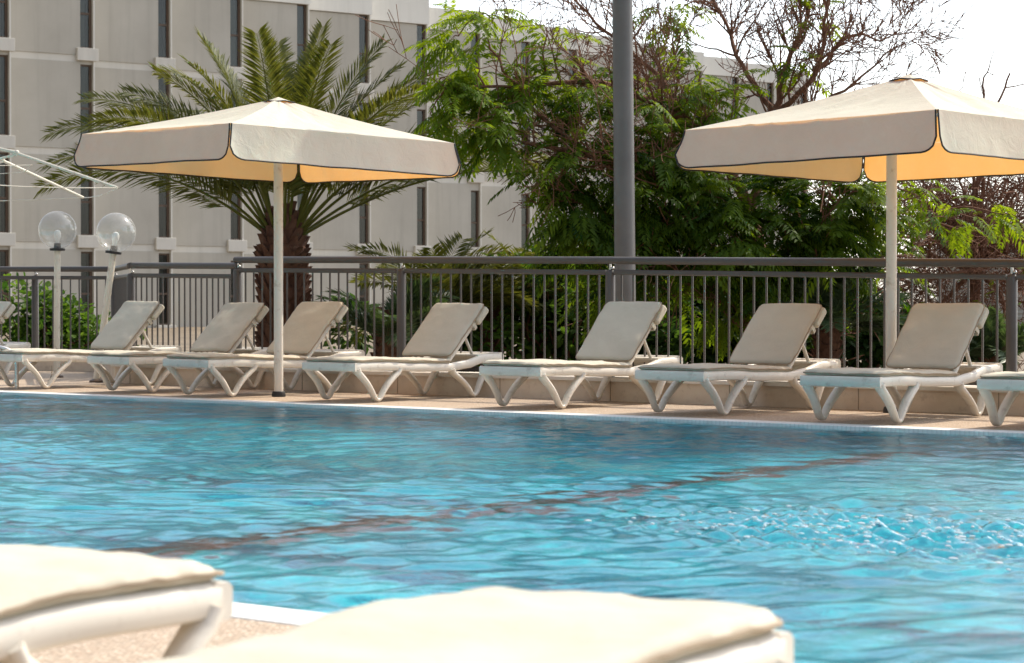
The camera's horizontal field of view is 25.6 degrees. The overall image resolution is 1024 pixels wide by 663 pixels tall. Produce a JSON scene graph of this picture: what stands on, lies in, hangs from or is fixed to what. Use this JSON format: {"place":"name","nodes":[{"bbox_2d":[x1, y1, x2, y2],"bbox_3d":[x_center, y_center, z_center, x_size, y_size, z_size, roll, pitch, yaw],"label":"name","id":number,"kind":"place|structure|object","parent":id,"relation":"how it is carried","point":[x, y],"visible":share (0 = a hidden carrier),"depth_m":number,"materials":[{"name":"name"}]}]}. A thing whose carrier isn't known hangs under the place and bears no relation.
{"place":"outdoors","nodes":[
{"label":"outdoors","id":0,"kind":"place"},
{"bbox_2d":[29,618,295,662],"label":"deck","id":1,"kind":"structure","parent":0,"point":[143,646],"depth_m":5.89,"materials":[{"name":"beige stone"}]},
{"bbox_2d":[0,544,232,662],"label":"sun lounger","id":2,"kind":"object","parent":1,"relation":"on","point":[51,597],"visible":0.99,"depth_m":4.26,"materials":[{"name":"white plastic"}]},
{"bbox_2d":[140,586,793,662],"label":"sun lounger","id":3,"kind":"object","parent":1,"relation":"on","point":[495,624],"visible":1,"depth_m":3.56,"materials":[{"name":"white fabric"}]},
{"bbox_2d":[0,395,1023,662],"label":"pool water","id":4,"kind":"structure","parent":0,"point":[312,509],"depth_m":9.83,"materials":[{"name":"blue liquid"}]},
{"bbox_2d":[584,505,1022,570],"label":"foam bubbles","id":5,"kind":"object","parent":4,"relation":"on","point":[960,537],"visible":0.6,"depth_m":8.86},
{"bbox_2d":[0,370,1023,430],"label":"deck","id":6,"kind":"structure","parent":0,"point":[73,382],"depth_m":18.95,"materials":[{"name":"beige stone"}]},
{"bbox_2d":[0,345,18,388],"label":"pool handrail","id":7,"kind":"object","parent":6,"relation":"on","point":[16,375],"visible":0.77,"depth_m":22.14,"materials":[{"name":"metal"}]},
{"bbox_2d":[0,301,30,378],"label":"sun lounger","id":8,"kind":"object","parent":6,"relation":"on","point":[7,308],"visible":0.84,"depth_m":24.79,"materials":[{"name":"white plastic"}]},
{"bbox_2d":[38,211,76,377],"bbox_3d":[-5.081,-0.416,25.197,0.424,1.864,0.424,0,1,0],"label":"globe lamp","id":9,"kind":"object","parent":6,"relation":"on","point":[57,249],"visible":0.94,"depth_m":25.17,"materials":[{"name":"white metal"}]},
{"bbox_2d":[0,147,117,200],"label":"bare parasol","id":10,"kind":"object","parent":6,"relation":"on","point":[14,152],"visible":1,"depth_m":22.71,"materials":[{"name":"metal"}]},
{"bbox_2d":[0,301,181,387],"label":"sun lounger","id":11,"kind":"object","parent":6,"relation":"on","point":[126,325],"visible":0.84,"depth_m":22.89,"materials":[{"name":"white plastic"}]},
{"bbox_2d":[89,213,135,382],"bbox_3d":[-4.195,-0.358,23.786,0.453,1.793,0.416,-1,1,-38],"label":"globe lamp","id":12,"kind":"object","parent":6,"relation":"on","point":[112,251],"visible":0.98,"depth_m":23.77,"materials":[{"name":"white metal"}]},
{"bbox_2d":[0,262,239,351],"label":"railing","id":13,"kind":"object","parent":6,"relation":"on","point":[124,287],"visible":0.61,"depth_m":24.51,"materials":[{"name":"grey metal"}]},
{"bbox_2d":[87,302,284,391],"bbox_3d":[-3.139,0.139,21.833,0.682,0.844,1.942,1,1,43],"label":"sun lounger","id":14,"kind":"object","parent":6,"relation":"on","point":[228,327],"visible":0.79,"depth_m":21.99,"materials":[{"name":"white plastic"}]},
{"bbox_2d":[163,301,364,396],"bbox_3d":[-2.289,0.147,20.973,0.682,0.855,1.942,1,1,43],"label":"sun lounger","id":15,"kind":"object","parent":6,"relation":"on","point":[307,326],"visible":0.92,"depth_m":21.07,"materials":[{"name":"white plastic"}]},
{"bbox_2d":[73,97,461,396],"bbox_3d":[-2.226,-0.765,20.391,2.588,2.712,2.570,-1,1,-41],"label":"parasol","id":16,"kind":"object","parent":6,"relation":"on","point":[277,141],"visible":1,"depth_m":19.94,"materials":[{"name":"fabric"}]},
{"bbox_2d":[302,303,503,401],"bbox_3d":[-0.946,0.167,20.004,0.682,0.844,1.943,1,1,41],"label":"sun lounger","id":17,"kind":"object","parent":6,"relation":"on","point":[439,337],"visible":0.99,"depth_m":20.14,"materials":[{"name":"white plastic"}]},
{"bbox_2d":[479,301,682,408],"bbox_3d":[0.600,0.177,18.812,0.682,0.861,1.942,1,1,40],"label":"sun lounger","id":18,"kind":"object","parent":6,"relation":"on","point":[615,340],"visible":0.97,"depth_m":18.96,"materials":[{"name":"white plastic"}]},
{"bbox_2d":[233,256,1023,384],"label":"railing","id":19,"kind":"object","parent":6,"relation":"on","point":[1011,278],"visible":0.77,"depth_m":19.68,"materials":[{"name":"grey metal"}]},
{"bbox_2d":[635,303,840,414],"bbox_3d":[1.810,0.200,17.812,0.682,0.846,1.942,1,1,40],"label":"sun lounger","id":20,"kind":"object","parent":6,"relation":"on","point":[770,345],"visible":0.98,"depth_m":17.97,"materials":[{"name":"white plastic"}]},
{"bbox_2d":[675,74,1023,412],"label":"parasol","id":21,"kind":"object","parent":6,"relation":"on","point":[893,132],"visible":0.98,"depth_m":17.15,"materials":[{"name":"fabric"}]},
{"bbox_2d":[800,303,1002,423],"bbox_3d":[2.910,0.215,16.695,0.682,0.852,1.942,1,1,38],"label":"sun lounger","id":22,"kind":"object","parent":6,"relation":"on","point":[932,343],"visible":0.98,"depth_m":16.87,"materials":[{"name":"white plastic"}]},
{"bbox_2d":[977,371,1023,425],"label":"sun lounger","id":23,"kind":"object","parent":6,"relation":"on","point":[1011,383],"visible":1,"depth_m":15.41,"materials":[{"name":"white plastic"}]},
{"bbox_2d":[0,299,1023,371],"bbox_3d":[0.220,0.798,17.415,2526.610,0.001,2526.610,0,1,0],"label":"ground","id":24,"kind":"structure","parent":0,"point":[250,333],"depth_m":57.09,"materials":[{"name":"soil"}]},
{"bbox_2d":[0,272,110,348],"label":"shrub","id":25,"kind":"object","parent":24,"relation":"on","point":[48,325],"visible":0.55,"depth_m":30.91,"materials":[{"name":"green plant"}]},
{"bbox_2d":[8,307,145,348],"bbox_3d":[-6.117,0.120,31.313,2.035,1.033,1.693,0,1,0],"label":"shrub","id":26,"kind":"object","parent":24,"relation":"on","point":[40,344],"visible":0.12,"depth_m":31.16,"materials":[{"name":"green plant"}]},
{"bbox_2d":[30,17,549,354],"bbox_3d":[-2.599,-1.645,27.891,6.573,4.577,4.427,0,1,-10],"label":"date palm","id":27,"kind":"object","parent":24,"relation":"on","point":[303,85],"visible":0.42,"depth_m":27.22,"materials":[{"name":"green plant"}]},
{"bbox_2d":[305,275,458,356],"bbox_3d":[-1.457,0.004,25.999,1.998,1.339,2.106,0,1,0],"label":"palm","id":28,"kind":"object","parent":24,"relation":"on","point":[387,320],"visible":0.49,"depth_m":25.89,"materials":[{"name":"green plant"}]},
{"bbox_2d":[0,0,808,327],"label":"hotel building","id":29,"kind":"structure","parent":24,"relation":"on","point":[56,56],"depth_m":78.70,"materials":[{"name":"white paint"}]},
{"bbox_2d":[0,250,7,326],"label":"window","id":30,"kind":"structure","parent":29,"relation":"in","point":[1,251],"depth_m":70.77,"materials":[{"name":"grey glass"}]},
{"bbox_2d":[0,152,7,232],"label":"window","id":31,"kind":"structure","parent":29,"relation":"in","point":[1,153],"depth_m":70.76,"materials":[{"name":"grey glass"}]},
{"bbox_2d":[0,55,7,134],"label":"window","id":32,"kind":"structure","parent":29,"relation":"in","point":[5,100],"depth_m":70.70,"materials":[{"name":"grey glass"}]},
{"bbox_2d":[0,0,7,37],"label":"window","id":33,"kind":"structure","parent":29,"relation":"in","point":[5,1],"depth_m":70.65,"materials":[{"name":"grey glass"}]},
{"bbox_2d":[80,0,90,47],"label":"window","id":34,"kind":"structure","parent":29,"relation":"in","point":[83,13],"depth_m":73.68,"materials":[{"name":"grey metal"}]},
{"bbox_2d":[80,65,91,133],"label":"window","id":35,"kind":"structure","parent":29,"relation":"in","point":[83,108],"depth_m":73.74,"materials":[{"name":"grey metal"}]},
{"bbox_2d":[81,252,91,321],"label":"window","id":36,"kind":"structure","parent":29,"relation":"in","point":[83,254],"depth_m":73.81,"materials":[{"name":"grey glass"}]},
{"bbox_2d":[81,167,91,234],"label":"window","id":37,"kind":"structure","parent":29,"relation":"in","point":[83,190],"depth_m":74.04,"materials":[{"name":"grey metal"}]},
{"bbox_2d":[158,74,168,119],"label":"window","id":38,"kind":"structure","parent":29,"relation":"in","point":[160,81],"depth_m":77.03,"materials":[{"name":"grey glass"}]},
{"bbox_2d":[158,0,168,57],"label":"window","id":39,"kind":"structure","parent":29,"relation":"in","point":[160,2],"depth_m":76.97,"materials":[{"name":"grey glass"}]},
{"bbox_2d":[159,253,168,324],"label":"window","id":40,"kind":"structure","parent":29,"relation":"in","point":[161,271],"depth_m":76.84,"materials":[{"name":"grey metal"}]},
{"bbox_2d":[159,174,168,237],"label":"window","id":41,"kind":"structure","parent":29,"relation":"in","point":[161,205],"depth_m":77.09,"materials":[{"name":"grey metal"}]},
{"bbox_2d":[230,0,239,66],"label":"window","id":42,"kind":"structure","parent":29,"relation":"in","point":[233,35],"depth_m":79.77,"materials":[{"name":"grey metal"}]},
{"bbox_2d":[231,261,239,302],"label":"window","id":43,"kind":"structure","parent":29,"relation":"in","point":[231,261],"depth_m":79.88,"materials":[{"name":"grey metal"}]},
{"bbox_2d":[231,179,239,239],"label":"window","id":44,"kind":"structure","parent":29,"relation":"in","point":[233,195],"depth_m":80.16,"materials":[{"name":"grey glass"}]},
{"bbox_2d":[297,190,305,235],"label":"window","id":45,"kind":"structure","parent":29,"relation":"in","point":[298,196],"depth_m":82.86,"materials":[{"name":"grey metal"}]},
{"bbox_2d":[297,4,305,64],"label":"window","id":46,"kind":"structure","parent":29,"relation":"in","point":[299,44],"depth_m":82.78,"materials":[{"name":"grey glass"}]},
{"bbox_2d":[358,14,367,82],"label":"window","id":47,"kind":"structure","parent":29,"relation":"in","point":[366,16],"depth_m":85.85,"materials":[{"name":"grey glass"}]},
{"bbox_2d":[359,263,367,319],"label":"window","id":48,"kind":"structure","parent":29,"relation":"in","point":[360,264],"depth_m":86.00,"materials":[{"name":"grey metal"}]},
{"bbox_2d":[359,183,367,243],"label":"window","id":49,"kind":"structure","parent":29,"relation":"in","point":[366,206],"depth_m":85.95,"materials":[{"name":"grey glass"}]},
{"bbox_2d":[417,187,424,245],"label":"window","id":50,"kind":"structure","parent":29,"relation":"in","point":[423,188],"depth_m":88.99,"materials":[{"name":"grey glass"}]},
{"bbox_2d":[417,109,424,136],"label":"window","id":51,"kind":"structure","parent":29,"relation":"in","point":[423,111],"depth_m":88.92,"materials":[{"name":"grey glass"}]},
{"bbox_2d":[417,24,424,90],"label":"window","id":52,"kind":"structure","parent":29,"relation":"in","point":[423,26],"depth_m":88.88,"materials":[{"name":"grey glass"}]},
{"bbox_2d":[471,191,477,246],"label":"window","id":53,"kind":"structure","parent":29,"relation":"in","point":[472,192],"depth_m":92.01,"materials":[{"name":"grey metal"}]},
{"bbox_2d":[471,33,477,67],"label":"window","id":54,"kind":"structure","parent":29,"relation":"in","point":[472,33],"depth_m":91.90,"materials":[{"name":"grey metal"}]},
{"bbox_2d":[521,194,527,246],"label":"window","id":55,"kind":"structure","parent":29,"relation":"in","point":[522,209],"depth_m":95.05,"materials":[{"name":"grey glass"}]},
{"bbox_2d":[521,42,527,102],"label":"window","id":56,"kind":"structure","parent":29,"relation":"in","point":[522,43],"depth_m":94.96,"materials":[{"name":"grey glass"}]},
{"bbox_2d":[568,49,574,103],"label":"window","id":57,"kind":"structure","parent":29,"relation":"in","point":[568,49],"depth_m":98.00,"materials":[{"name":"grey metal"}]},
{"bbox_2d":[732,77,736,117],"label":"window","id":58,"kind":"structure","parent":29,"relation":"in","point":[733,80],"depth_m":110.13,"materials":[{"name":"grey metal"}]},
{"bbox_2d":[767,83,771,111],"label":"window","id":59,"kind":"structure","parent":29,"relation":"in","point":[769,89],"depth_m":113.15,"materials":[{"name":"black glass"}]},
{"bbox_2d":[323,293,519,371],"bbox_3d":[-1.032,-0.113,29.445,2.178,1.482,2.417,1,1,38],"label":"shrub","id":60,"kind":"object","parent":24,"relation":"on","point":[343,343],"visible":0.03,"depth_m":29.21,"materials":[{"name":"green plant"}]},
{"bbox_2d":[331,227,538,348],"bbox_3d":[-1.019,-0.314,27.206,2.330,1.938,2.511,1,1,41],"label":"palm","id":61,"kind":"object","parent":24,"relation":"on","point":[486,290],"visible":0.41,"depth_m":27.11,"materials":[{"name":"green plant"}]},
{"bbox_2d":[412,244,592,365],"bbox_3d":[-0.254,-0.214,27.936,2.439,1.715,2.412,1,1,39],"label":"palm","id":62,"kind":"object","parent":24,"relation":"on","point":[496,309],"visible":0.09,"depth_m":27.78,"materials":[{"name":"green plant"}]},
{"bbox_2d":[0,361,1023,415],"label":"wall","id":63,"kind":"structure","parent":24,"relation":"on","point":[787,394],"depth_m":19.69,"materials":[{"name":"stone"}]},
{"bbox_2d":[444,250,597,371],"bbox_3d":[-0.011,-0.220,29.427,2.631,1.694,1.988,0,1,0],"label":"shrub","id":64,"kind":"object","parent":24,"relation":"on","point":[519,320],"depth_m":29.20,"materials":[{"name":"green plant"}]},
{"bbox_2d":[457,231,593,358],"bbox_3d":[0.461,-0.330,28.663,2.445,1.924,2.516,-1,1,-41],"label":"palm","id":65,"kind":"object","parent":24,"relation":"on","point":[539,355],"visible":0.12,"depth_m":28.18,"materials":[{"name":"green plant"}]},
{"bbox_2d":[463,245,646,366],"bbox_3d":[0.622,-0.289,27.851,2.530,1.886,1.807,0,1,-10],"label":"shrub","id":66,"kind":"object","parent":24,"relation":"on","point":[560,342],"visible":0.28,"depth_m":27.60,"materials":[{"name":"green plant"}]},
{"bbox_2d":[612,0,635,301],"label":"lighting mast","id":67,"kind":"object","parent":24,"relation":"on","point":[623,146],"visible":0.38,"depth_m":21.29,"materials":[{"name":"grey metal"}]},
{"bbox_2d":[545,254,739,363],"bbox_3d":[1.771,-0.188,27.837,2.735,1.706,2.321,0,1,0],"label":"shrub","id":68,"kind":"object","parent":24,"relation":"on","point":[662,340],"visible":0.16,"depth_m":27.11,"materials":[{"name":"green plant"}]},
{"bbox_2d":[355,0,1023,360],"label":"flame tree","id":69,"kind":"object","parent":24,"relation":"on","point":[696,224],"visible":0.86,"depth_m":23.52,"materials":[{"name":"green plant"}]},
{"bbox_2d":[672,297,811,363],"bbox_3d":[2.862,-0.062,28.502,2.806,1.523,1.788,0,1,26],"label":"shrub","id":70,"kind":"object","parent":24,"relation":"on","point":[725,360],"visible":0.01,"depth_m":27.98,"materials":[{"name":"green plant"}]},
{"bbox_2d":[695,280,882,380],"bbox_3d":[3.220,-0.122,27.974,2.798,1.547,2.243,0,1,0],"label":"shrub","id":71,"kind":"object","parent":24,"relation":"on","point":[864,364],"visible":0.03,"depth_m":27.14,"materials":[{"name":"green plant"}]},
{"bbox_2d":[722,249,913,366],"bbox_3d":[3.273,-0.081,23.973,1.864,1.573,1.999,-1,1,-40],"label":"palm","id":72,"kind":"object","parent":24,"relation":"on","point":[837,327],"visible":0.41,"depth_m":23.75,"materials":[{"name":"green plant"}]},
{"bbox_2d":[797,297,910,368],"bbox_3d":[4.397,0.080,27.365,2.627,1.262,1.904,0,1,0],"label":"shrub","id":73,"kind":"object","parent":24,"relation":"on","point":[865,352],"visible":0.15,"depth_m":27.03,"materials":[{"name":"green plant"}]},
{"bbox_2d":[858,48,1023,371],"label":"bare tree","id":74,"kind":"object","parent":24,"relation":"on","point":[990,191],"visible":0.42,"depth_m":26.98,"materials":[{"name":"brown plant"}]},
{"bbox_2d":[962,302,1023,378],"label":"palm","id":75,"kind":"object","parent":24,"relation":"on","point":[989,342],"visible":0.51,"depth_m":23.24,"materials":[{"name":"green plant"}]},
{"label":"pool basin","id":76,"kind":"structure","parent":24,"relation":"in","visible":0},
{"bbox_2d":[230,602,326,625],"bbox_3d":[-6.632,0.795,11.081,47.000,0.124,0.218,1,1,38],"label":"coping","id":77,"kind":"object","parent":76,"relation":"on","point":[286,616],"depth_m":6.42,"materials":[{"name":"white stone"}]},
{"bbox_2d":[0,390,1023,436],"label":"coping","id":78,"kind":"object","parent":76,"relation":"on","point":[931,430],"visible":0.42,"depth_m":17.28,"materials":[{"name":"white stone"}]},
{"bbox_2d":[429,0,1023,298],"label":"sky","id":79,"kind":"structure","parent":0,"point":[987,25],"materials":[{"name":"white"}]},
{"bbox_2d":[934,233,1023,325],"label":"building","id":80,"kind":"structure","parent":0,"point":[1020,314],"depth_m":62.90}
]}

